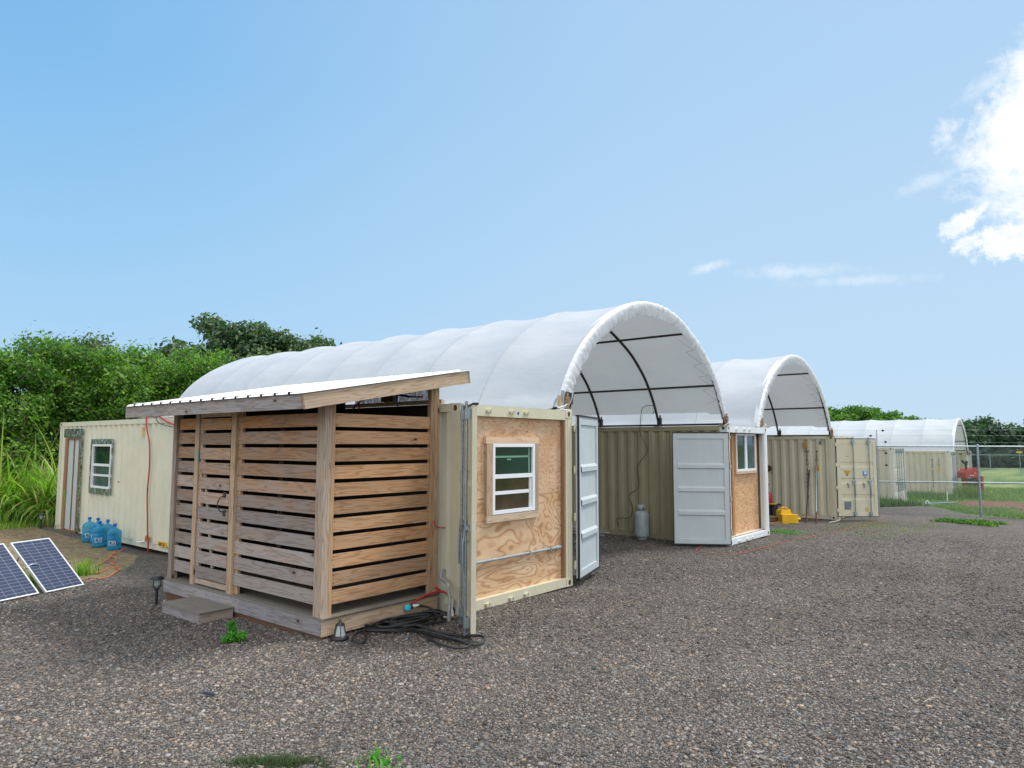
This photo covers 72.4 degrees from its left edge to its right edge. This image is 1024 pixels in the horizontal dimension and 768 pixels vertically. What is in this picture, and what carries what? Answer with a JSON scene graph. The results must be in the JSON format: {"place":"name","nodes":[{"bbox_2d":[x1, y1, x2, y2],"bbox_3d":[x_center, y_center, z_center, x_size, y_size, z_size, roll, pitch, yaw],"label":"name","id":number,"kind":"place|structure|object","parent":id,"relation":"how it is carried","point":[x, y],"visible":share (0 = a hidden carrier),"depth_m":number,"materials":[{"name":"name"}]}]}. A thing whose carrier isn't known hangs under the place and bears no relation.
{"place":"outdoors","nodes":[
{"label":"outdoors","id":0,"kind":"place"},
{"bbox_2d":[0,516,54,530],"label":"short grass","id":1,"kind":"structure","parent":0,"point":[11,524],"depth_m":17.30,"materials":[{"name":"green plant"}]},
{"bbox_2d":[0,445,1023,767],"bbox_3d":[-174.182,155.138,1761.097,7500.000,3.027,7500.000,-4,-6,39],"label":"ground","id":2,"kind":"structure","parent":0,"point":[140,567],"depth_m":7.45,"materials":[{"name":"grey gravel"}]},
{"bbox_2d":[0,543,38,602],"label":"solar module","id":3,"kind":"object","parent":2,"relation":"on","point":[15,582],"visible":1,"depth_m":9.84,"materials":[{"name":"glass"}]},
{"bbox_2d":[19,546,38,587],"bbox_3d":[-7.327,2.731,10.649,0.761,0.653,0.578,1,-5,-11],"label":"grass tuft","id":4,"kind":"object","parent":2,"relation":"on","point":[33,581],"visible":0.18,"depth_m":10.55,"materials":[{"name":"green plant"}]},
{"bbox_2d":[0,414,64,526],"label":"tall grass","id":5,"kind":"structure","parent":2,"relation":"on","point":[27,498],"depth_m":17.95,"materials":[{"name":"green plant"}]},
{"bbox_2d":[0,344,83,485],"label":"thicket tree","id":6,"kind":"object","parent":2,"relation":"on","point":[16,370],"visible":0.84,"depth_m":20.05,"materials":[{"name":"green plant"}]},
{"bbox_2d":[38,513,45,528],"bbox_3d":[-11.433,3.357,16.988,0.170,0.438,0.170,-1,-5,17],"label":"solar path lamp","id":7,"kind":"object","parent":2,"relation":"on","point":[41,515],"visible":0.97,"depth_m":16.97,"materials":[{"name":"black plastic"}]},
{"bbox_2d":[9,538,83,593],"bbox_3d":[-6.933,2.687,10.406,0.860,0.684,0.600,-2,-5,19],"label":"solar module","id":8,"kind":"object","parent":2,"relation":"on","point":[52,571],"visible":0.89,"depth_m":10.37,"materials":[{"name":"glass"}]},
{"bbox_2d":[0,320,116,476],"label":"thicket tree","id":9,"kind":"object","parent":2,"relation":"on","point":[63,356],"visible":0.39,"depth_m":21.34,"materials":[{"name":"green plant"}]},
{"bbox_2d":[13,331,119,472],"bbox_3d":[-15.373,1.253,25.048,4.920,6.391,4.532,1,-5,-10],"label":"thicket tree","id":10,"kind":"object","parent":2,"relation":"on","point":[92,341],"visible":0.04,"depth_m":24.43,"materials":[{"name":"green plant"}]},
{"bbox_2d":[68,553,105,576],"bbox_3d":[-6.994,2.892,11.346,0.458,0.455,0.709,0,-5,5],"label":"grass tuft","id":11,"kind":"object","parent":2,"relation":"on","point":[84,570],"visible":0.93,"depth_m":11.43,"materials":[{"name":"green plant"}]},
{"bbox_2d":[82,517,95,541],"bbox_3d":[-9.191,3.154,15.207,0.266,0.520,0.266,-2,-6,28],"label":"water jug","id":12,"kind":"object","parent":2,"relation":"on","point":[87,534],"visible":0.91,"depth_m":15.12,"materials":[{"name":"blue plastic"}]},
{"bbox_2d":[90,518,104,542],"bbox_3d":[-8.943,3.150,15.099,0.266,0.520,0.266,4,-6,-36],"label":"water jug","id":13,"kind":"object","parent":2,"relation":"on","point":[94,535],"visible":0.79,"depth_m":15.02,"materials":[{"name":"blue plastic"}]},
{"bbox_2d":[91,521,106,546],"bbox_3d":[-8.592,3.115,14.566,0.266,0.520,0.266,-3,-6,34],"label":"water jug","id":14,"kind":"object","parent":2,"relation":"on","point":[98,539],"visible":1,"depth_m":14.51,"materials":[{"name":"blue plastic"}]},
{"bbox_2d":[85,568,120,581],"bbox_3d":[-6.600,3.106,11.414,0.206,0.017,1.237,1,-5,-9],"label":"extension cord","id":15,"kind":"object","parent":2,"relation":"on","point":[109,575],"visible":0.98,"depth_m":11.34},
{"bbox_2d":[41,345,169,448],"bbox_3d":[-12.312,1.458,21.977,4.214,5.458,4.294,-4,-6,39],"label":"thicket tree","id":16,"kind":"object","parent":2,"relation":"on","point":[126,386],"visible":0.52,"depth_m":21.34,"materials":[{"name":"green plant"}]},
{"bbox_2d":[100,519,114,544],"bbox_3d":[-8.584,3.136,14.843,0.266,0.520,0.266,2,-5,-22],"label":"water jug","id":17,"kind":"object","parent":2,"relation":"on","point":[103,537],"visible":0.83,"depth_m":14.79,"materials":[{"name":"blue plastic"}]},
{"bbox_2d":[95,548,125,573],"bbox_3d":[-7.294,3.215,12.847,0.266,0.022,2.915,2,-5,-24],"label":"extension cord","id":18,"kind":"object","parent":2,"relation":"on","point":[112,562],"visible":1,"depth_m":12.34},
{"bbox_2d":[106,523,121,549],"bbox_3d":[-8.078,3.097,14.215,0.266,0.520,0.266,5,-7,-45],"label":"water jug","id":19,"kind":"object","parent":2,"relation":"on","point":[112,542],"visible":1,"depth_m":14.18,"materials":[{"name":"blue plastic"}]},
{"bbox_2d":[110,339,191,419],"bbox_3d":[-12.116,1.435,23.460,4.276,5.785,3.675,1,-5,-6],"label":"thicket tree","id":20,"kind":"object","parent":2,"relation":"on","point":[159,371],"visible":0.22,"depth_m":22.89,"materials":[{"name":"green plant"}]},
{"bbox_2d":[150,575,164,604],"bbox_3d":[-4.673,2.743,9.202,0.170,0.438,0.170,-1,-5,17],"label":"solar path lamp","id":21,"kind":"object","parent":2,"relation":"on","point":[157,580],"visible":0.98,"depth_m":9.18,"materials":[{"name":"black plastic"}]},
{"bbox_2d":[132,335,213,363],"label":"broad tree","id":22,"kind":"object","parent":2,"relation":"on","point":[168,348],"visible":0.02,"depth_m":41.13,"materials":[{"name":"green plant"}]},
{"bbox_2d":[162,344,209,366],"bbox_3d":[-11.710,1.577,26.203,4.441,6.027,4.409,2,-5,-23],"label":"thicket tree","id":23,"kind":"object","parent":2,"relation":"on","point":[178,358],"visible":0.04,"depth_m":25.97,"materials":[{"name":"green plant"}]},
{"bbox_2d":[164,349,226,399],"bbox_3d":[-10.102,1.591,23.197,4.131,5.453,4.426,-4,-6,39],"label":"thicket tree","id":24,"kind":"object","parent":2,"relation":"on","point":[197,370],"visible":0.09,"depth_m":22.71,"materials":[{"name":"green plant"}]},
{"bbox_2d":[161,596,232,624],"bbox_3d":[-3.842,2.785,8.521,0.941,0.195,0.430,-4,-6,39],"label":"deck step","id":25,"kind":"object","parent":2,"relation":"on","point":[197,610],"visible":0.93,"depth_m":8.37,"materials":[{"name":"grey wood"}]},
{"bbox_2d":[202,691,214,695],"bbox_3d":[-2.500,2.553,5.769,0.100,0.031,0.026,0,-5,-1],"label":"plastic scrap","id":26,"kind":"object","parent":2,"relation":"on","point":[208,693],"visible":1,"depth_m":5.76,"materials":[{"name":"plastic"}]},
{"bbox_2d":[203,348,259,365],"bbox_3d":[-9.364,1.623,24.412,5.178,5.641,3.929,-4,-6,39],"label":"thicket tree","id":27,"kind":"object","parent":2,"relation":"on","point":[232,358],"visible":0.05,"depth_m":24.00,"materials":[{"name":"green plant"}]},
{"bbox_2d":[220,620,247,642],"bbox_3d":[-2.899,2.589,7.305,0.266,0.244,0.153,2,-5,-22],"label":"leafy weed","id":28,"kind":"object","parent":2,"relation":"on","point":[232,637],"visible":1,"depth_m":7.29,"materials":[{"name":"green plant"}]},
{"bbox_2d":[188,312,288,361],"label":"broad tree","id":29,"kind":"object","parent":2,"relation":"on","point":[241,342],"visible":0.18,"depth_m":43.42,"materials":[{"name":"green plant"}]},
{"bbox_2d":[201,750,368,767],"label":"moss tuft","id":30,"kind":"object","parent":2,"relation":"on","point":[278,760],"visible":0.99,"depth_m":4.53,"materials":[{"name":"green plant"}]},
{"bbox_2d":[125,369,470,639],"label":"timber shed","id":31,"kind":"structure","parent":2,"relation":"on","point":[309,509],"depth_m":8.41,"materials":[{"name":"brown wood"}]},
{"bbox_2d":[195,413,231,590],"bbox_3d":[-3.877,1.481,9.008,0.871,2.223,0.142,-4,-6,39],"label":"slat door","id":32,"kind":"structure","parent":31,"relation":"in","point":[205,482],"depth_m":9.00,"materials":[{"name":"brown wood"}]},
{"bbox_2d":[347,396,422,413],"bbox_3d":[-1.961,0.335,9.767,1.859,0.403,0.078,-3,-6,35],"label":"red water tube","id":33,"kind":"object","parent":31,"relation":"attached to","point":[401,396],"visible":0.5,"depth_m":9.85,"materials":[{"name":"red plastic"}]},
{"bbox_2d":[396,394,409,406],"bbox_3d":[-1.469,0.352,9.402,0.219,0.467,0.033,-2,-5,25],"label":"blue water tube","id":34,"kind":"object","parent":31,"relation":"hanging from","point":[403,395],"visible":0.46,"depth_m":9.42,"materials":[{"name":"plastic"}]},
{"bbox_2d":[411,587,446,603],"bbox_3d":[-0.973,2.569,8.434,0.295,0.142,0.493,-4,-6,39],"label":"red water tube","id":35,"kind":"object","parent":31,"relation":"attached to","point":[425,595],"visible":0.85,"depth_m":8.51,"materials":[{"name":"red plastic"}]},
{"bbox_2d":[259,326,341,351],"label":"broad tree","id":36,"kind":"object","parent":2,"relation":"on","point":[294,344],"visible":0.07,"depth_m":44.76,"materials":[{"name":"green plant"}]},
{"bbox_2d":[54,401,599,636],"bbox_3d":[-4.636,1.971,13.678,14.584,2.622,4.390,-4,-6,39],"label":"shipping container","id":37,"kind":"object","parent":2,"relation":"on","point":[505,499],"visible":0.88,"depth_m":10.06,"materials":[{"name":"beige metal"}]},
{"bbox_2d":[64,440,78,529],"bbox_3d":[-10.427,2.378,16.623,0.740,2.110,0.060,-4,-6,39],"label":"side door","id":38,"kind":"structure","parent":37,"relation":"in","point":[73,444],"depth_m":16.64,"materials":[{"name":"white paint"}]},
{"bbox_2d":[90,444,113,488],"bbox_3d":[-9.113,1.827,15.556,1.040,0.970,0.070,-4,-6,39],"label":"window","id":39,"kind":"structure","parent":37,"relation":"in","point":[101,453],"depth_m":15.59,"materials":[{"name":"white plastic"}]},
{"bbox_2d":[136,535,149,542],"bbox_3d":[-7.357,3.088,13.927,0.424,0.175,0.077,-3,-6,36],"label":"outdoor tap","id":40,"kind":"object","parent":37,"relation":"attached to","point":[143,541],"visible":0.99,"depth_m":13.83,"materials":[{"name":"white plastic"}]},
{"bbox_2d":[145,417,150,552],"bbox_3d":[-7.245,1.970,13.985,0.486,2.724,0.148,-4,-6,39],"label":"red water tube","id":41,"kind":"object","parent":37,"relation":"attached to","point":[148,484],"visible":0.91,"depth_m":13.94,"materials":[{"name":"red plastic"}]},
{"bbox_2d":[180,301,728,427],"bbox_3d":[-2.264,-0.078,17.065,13.018,2.231,6.464,-4,-6,39],"label":"arched canopy","id":42,"kind":"object","parent":37,"relation":"on","point":[634,358],"visible":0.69,"depth_m":14.72,"materials":[{"name":"fabric"}]},
{"bbox_2d":[555,390,573,409],"bbox_3d":[0.811,0.250,10.610,0.164,0.301,0.306,-4,-6,39],"label":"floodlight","id":43,"kind":"object","parent":42,"relation":"attached to","point":[561,398],"visible":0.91,"depth_m":10.55,"materials":[{"name":"white plastic"}]},
{"bbox_2d":[557,390,573,408],"bbox_3d":[0.791,0.231,10.492,0.062,0.300,0.381,-4,-7,42],"label":"rope tie","id":44,"kind":"object","parent":42,"relation":"attached to","point":[566,404],"visible":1,"depth_m":10.53,"materials":[{"name":"white fabric"}]},
{"bbox_2d":[616,405,654,526],"bbox_3d":[2.908,1.953,16.511,1.148,2.880,0.190,-4,-6,39],"label":"hanging wire","id":45,"kind":"object","parent":42,"relation":"hanging from","point":[637,466],"visible":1,"depth_m":16.53,"materials":[{"name":"metal"}]},
{"bbox_2d":[458,401,478,636],"bbox_3d":[-0.536,1.473,8.008,0.153,2.505,1.232,1,-5,-9],"label":"door leaf","id":46,"kind":"structure","parent":37,"relation":"in","point":[467,533],"depth_m":7.59,"materials":[{"name":"beige paint"}]},
{"bbox_2d":[493,444,534,514],"bbox_3d":[0.011,1.275,9.508,0.070,0.925,0.901,-4,-6,39],"label":"window","id":47,"kind":"structure","parent":37,"relation":"in","point":[513,485],"depth_m":9.52,"materials":[{"name":"white plastic"}]},
{"bbox_2d":[574,415,599,579],"bbox_3d":[1.180,1.732,10.989,0.088,2.448,1.221,-2,-5,21],"label":"door leaf","id":48,"kind":"structure","parent":37,"relation":"in","point":[587,518],"depth_m":10.93,"materials":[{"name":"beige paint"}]},
{"bbox_2d":[330,620,348,640],"bbox_3d":[-1.814,2.587,7.380,0.200,0.192,0.200,-4,-6,39],"label":"lamp head","id":49,"kind":"object","parent":2,"relation":"on","point":[339,634],"visible":1,"depth_m":7.34},
{"bbox_2d":[346,742,401,767],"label":"grass tuft","id":50,"kind":"object","parent":2,"relation":"on","point":[383,762],"visible":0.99,"depth_m":4.56,"materials":[{"name":"green plant"}]},
{"bbox_2d":[351,605,485,648],"bbox_3d":[-0.912,2.643,7.544,1.389,0.156,1.456,-4,-6,39],"label":"garden hose","id":51,"kind":"object","parent":2,"relation":"on","point":[400,622],"visible":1,"depth_m":7.64,"materials":[{"name":"black rubber"}]},
{"bbox_2d":[404,604,418,610],"bbox_3d":[-1.191,2.631,8.269,0.083,0.082,0.219,-4,-6,39],"label":"hose timer","id":52,"kind":"object","parent":51,"relation":"on","point":[408,607],"visible":1,"depth_m":8.21,"materials":[{"name":"plastic"}]},
{"bbox_2d":[443,598,453,616],"bbox_3d":[-0.819,2.738,8.433,0.244,0.267,0.122,1,-5,-15],"label":"standpipe","id":53,"kind":"object","parent":2,"relation":"on","point":[452,612],"visible":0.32,"depth_m":8.46,"materials":[{"name":"white plastic"}]},
{"bbox_2d":[572,522,608,535],"bbox_3d":[1.804,3.516,16.940,1.194,0.247,0.708,-2,-5,22],"label":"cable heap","id":54,"kind":"object","parent":2,"relation":"on","point":[573,526],"visible":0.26,"depth_m":16.84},
{"bbox_2d":[634,504,648,539],"bbox_3d":[2.988,3.180,16.099,0.331,0.793,0.331,-4,-6,39],"label":"gas cylinder","id":55,"kind":"object","parent":2,"relation":"on","point":[641,516],"visible":0.96,"depth_m":15.97,"materials":[{"name":"grey paint"}]},
{"bbox_2d":[572,425,769,545],"bbox_3d":[0.546,2.570,19.631,12.271,2.591,3.189,-4,-6,39],"label":"shipping container","id":56,"kind":"object","parent":2,"relation":"on","point":[703,485],"visible":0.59,"depth_m":16.20,"materials":[{"name":"beige metal"}]},
{"bbox_2d":[672,432,732,545],"bbox_3d":[4.116,2.250,15.134,1.251,2.418,0.088,0,-5,6],"label":"door leaf","id":57,"kind":"structure","parent":56,"relation":"in","point":[701,466],"depth_m":15.12,"materials":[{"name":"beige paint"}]},
{"bbox_2d":[736,434,756,471],"bbox_3d":[5.481,1.605,16.436,0.060,0.865,1.220,-4,-6,39],"label":"window","id":58,"kind":"structure","parent":56,"relation":"in","point":[745,443],"depth_m":16.43,"materials":[{"name":"white plastic"}]},
{"bbox_2d":[769,515,777,520],"bbox_3d":[7.441,4.052,21.120,1.000,0.130,0.880,2,-5,-16],"label":"pallet","id":59,"kind":"object","parent":2,"relation":"on","point":[773,518],"visible":0.18,"depth_m":20.79,"materials":[{"name":"brown wood"}]},
{"bbox_2d":[769,503,780,515],"bbox_3d":[7.987,3.947,21.770,0.580,0.498,0.620,-4,-6,39],"label":"crate","id":60,"kind":"object","parent":2,"relation":"on","point":[773,507],"visible":0.44,"depth_m":21.51,"materials":[{"name":"black plastic"}]},
{"bbox_2d":[768,483,772,502],"bbox_3d":[7.934,3.401,21.735,0.270,0.626,0.325,-4,-6,39],"label":"fuel can","id":61,"kind":"object","parent":60,"relation":"on","point":[770,497],"visible":0.27,"depth_m":21.62,"materials":[{"name":"red plastic"}]},
{"bbox_2d":[776,507,791,521],"bbox_3d":[8.125,3.878,20.844,0.410,0.452,0.255,1,-5,-13],"label":"jerry can","id":62,"kind":"object","parent":2,"relation":"on","point":[782,511],"visible":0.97,"depth_m":20.75,"materials":[{"name":"yellow plastic"}]},
{"bbox_2d":[696,522,880,554],"bbox_3d":[7.421,3.771,17.695,1.072,0.169,10.432,-5,-7,43],"label":"extension cord","id":63,"kind":"object","parent":2,"relation":"on","point":[776,543],"visible":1,"depth_m":15.22,"materials":[{"name":"plastic"}]},
{"bbox_2d":[778,514,800,522],"bbox_3d":[8.179,3.954,20.575,0.594,0.246,0.373,0,-5,0],"label":"jerry can","id":64,"kind":"object","parent":2,"relation":"on","point":[789,518],"visible":0.99,"depth_m":20.39,"materials":[{"name":"yellow plastic"}]},
{"bbox_2d":[769,528,815,534],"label":"creeping weeds","id":65,"kind":"object","parent":2,"relation":"on","point":[783,531],"visible":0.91,"depth_m":17.91,"materials":[{"name":"green plant"}]},
{"bbox_2d":[805,470,809,522],"bbox_3d":[9.075,3.437,21.470,0.045,1.551,1.486,-3,-6,28],"label":"steel bar","id":66,"kind":"object","parent":2,"relation":"on","point":[807,496],"visible":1,"depth_m":21.45,"materials":[{"name":"metal"}]},
{"bbox_2d":[815,465,816,523],"bbox_3d":[9.264,3.349,21.303,0.045,1.703,1.536,-2,-5,25],"label":"steel bar","id":67,"kind":"object","parent":2,"relation":"on","point":[816,492],"visible":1,"depth_m":21.39,"materials":[{"name":"grey metal"}]},
{"bbox_2d":[767,436,878,519],"bbox_3d":[6.463,3.286,26.152,13.196,2.591,2.523,-4,-6,39],"label":"shipping container","id":68,"kind":"object","parent":2,"relation":"on","point":[847,484],"visible":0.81,"depth_m":21.92,"materials":[{"name":"beige metal"}]},
{"bbox_2d":[572,354,833,436],"bbox_3d":[3.056,0.640,23.671,13.018,2.259,6.464,-4,-6,39],"label":"arched canopy","id":69,"kind":"object","parent":68,"relation":"on","point":[785,390],"visible":0.24,"depth_m":19.44,"materials":[{"name":"fabric"}]},
{"bbox_2d":[834,438,878,517],"bbox_3d":[10.686,2.902,21.685,1.291,2.475,0.153,0,-5,0],"label":"door leaf","id":70,"kind":"structure","parent":68,"relation":"in","point":[856,462],"depth_m":21.71,"materials":[{"name":"beige paint"}]},
{"bbox_2d":[827,403,883,420],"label":"open tree","id":71,"kind":"object","parent":2,"relation":"on","point":[855,413],"visible":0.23,"depth_m":65.37,"materials":[{"name":"green plant"}]},
{"bbox_2d":[863,405,907,420],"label":"open tree","id":72,"kind":"object","parent":2,"relation":"on","point":[888,416],"visible":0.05,"depth_m":68.28,"materials":[{"name":"green plant"}]},
{"bbox_2d":[878,448,906,500],"bbox_3d":[12.252,4.399,34.356,12.280,2.591,2.488,-4,-6,39],"label":"shipping container","id":73,"kind":"object","parent":2,"relation":"on","point":[889,470],"visible":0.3,"depth_m":29.93,"materials":[{"name":"beige metal"}]},
{"bbox_2d":[893,449,901,498],"bbox_3d":[16.548,4.034,30.047,0.153,2.505,1.251,-4,-6,39],"label":"door leaf","id":74,"kind":"structure","parent":73,"relation":"in","point":[896,468],"depth_m":30.06,"materials":[{"name":"beige paint"}]},
{"bbox_2d":[899,449,906,500],"bbox_3d":[17.333,4.118,30.999,0.153,2.505,1.251,-4,-6,39],"label":"door leaf","id":75,"kind":"structure","parent":73,"relation":"in","point":[902,465],"depth_m":30.99,"materials":[{"name":"beige paint"}]},
{"bbox_2d":[886,409,921,419],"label":"open tree","id":76,"kind":"object","parent":2,"relation":"on","point":[896,412],"visible":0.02,"depth_m":71.01,"materials":[{"name":"green plant"}]},
{"bbox_2d":[809,430,1023,516],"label":"chain link fence","id":77,"kind":"object","parent":2,"relation":"on","point":[978,461],"visible":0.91,"depth_m":24.02,"materials":[{"name":"metal"}]},
{"bbox_2d":[879,488,967,506],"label":"container weeds","id":78,"kind":"object","parent":2,"relation":"on","point":[909,501],"visible":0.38,"depth_m":29.63,"materials":[{"name":"green plant"}]},
{"bbox_2d":[904,451,957,494],"bbox_3d":[19.708,5.311,42.418,12.280,2.591,2.488,-4,-6,39],"label":"shipping container","id":79,"kind":"object","parent":2,"relation":"on","point":[927,467],"visible":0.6,"depth_m":38.36,"materials":[{"name":"beige metal"}]},
{"bbox_2d":[767,418,969,454],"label":"arched canopy","id":80,"kind":"object","parent":79,"relation":"on","point":[936,432],"visible":0.53,"depth_m":42.66,"materials":[{"name":"fabric"}]},
{"bbox_2d":[950,452,955,494],"bbox_3d":[24.004,4.947,38.109,0.153,2.505,1.251,-4,-6,39],"label":"door leaf","id":81,"kind":"structure","parent":79,"relation":"in","point":[952,470],"depth_m":38.10,"materials":[{"name":"beige paint"}]},
{"bbox_2d":[953,452,957,486],"bbox_3d":[24.789,5.031,39.062,0.153,2.505,1.251,-4,-6,39],"label":"door leaf","id":82,"kind":"structure","parent":79,"relation":"in","point":[955,460],"depth_m":39.05,"materials":[{"name":"beige paint"}]},
{"bbox_2d":[925,502,957,503],"bbox_3d":[18.069,5.099,29.868,2.885,0.071,0.060,2,-5,-25],"label":"long pipe","id":83,"kind":"object","parent":2,"relation":"on","point":[942,503],"visible":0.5,"depth_m":30.08,"materials":[{"name":"metal"}]},
{"bbox_2d":[956,451,971,489],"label":"shipping container","id":84,"kind":"object","parent":2,"relation":"on","point":[965,458],"visible":0.18,"depth_m":44.66,"materials":[{"name":"beige metal"}]},
{"bbox_2d":[948,483,987,499],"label":"creeping weeds","id":85,"kind":"object","parent":2,"relation":"on","point":[970,489],"visible":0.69,"depth_m":37.01,"materials":[{"name":"green plant"}]},
{"bbox_2d":[929,516,1009,526],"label":"creeping weeds","id":86,"kind":"object","parent":2,"relation":"on","point":[986,522],"visible":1,"depth_m":21.09,"materials":[{"name":"green plant"}]},
{"bbox_2d":[957,460,983,491],"bbox_3d":[25.677,5.258,39.212,0.929,2.041,0.880,0,-5,0],"label":"red loader","id":87,"kind":"object","parent":2,"relation":"on","point":[968,469],"visible":0.5,"depth_m":38.97,"materials":[{"name":"paint"}]},
{"bbox_2d":[954,419,1004,467],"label":"tree","id":88,"kind":"object","parent":2,"relation":"on","point":[979,436],"visible":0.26,"depth_m":102.90,"materials":[{"name":"green plant"}]},
{"bbox_2d":[961,413,1008,462],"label":"tree","id":89,"kind":"object","parent":2,"relation":"on","point":[990,424],"visible":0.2,"depth_m":105.55,"materials":[{"name":"green plant"}]},
{"bbox_2d":[986,422,1023,467],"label":"tree","id":90,"kind":"object","parent":2,"relation":"on","point":[1014,438],"visible":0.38,"depth_m":103.91,"materials":[{"name":"green plant"}]},
{"bbox_2d":[1006,419,1023,466],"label":"tree","id":91,"kind":"object","parent":2,"relation":"on","point":[1018,426],"visible":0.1,"depth_m":105.47,"materials":[{"name":"green plant"}]},
{"bbox_2d":[0,0,1023,441],"label":"sky","id":92,"kind":"structure","parent":0,"point":[837,186],"materials":[{"name":"blue"}]},
{"bbox_2d":[824,520,946,539],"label":"dry grass","id":93,"kind":"structure","parent":0,"point":[892,527],"depth_m":19.35,"materials":[{"name":"green plant"}]},
{"bbox_2d":[892,486,1023,518],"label":"field grass","id":94,"kind":"structure","parent":0,"point":[998,514],"depth_m":30.58,"materials":[{"name":"green plant"}]}
]}

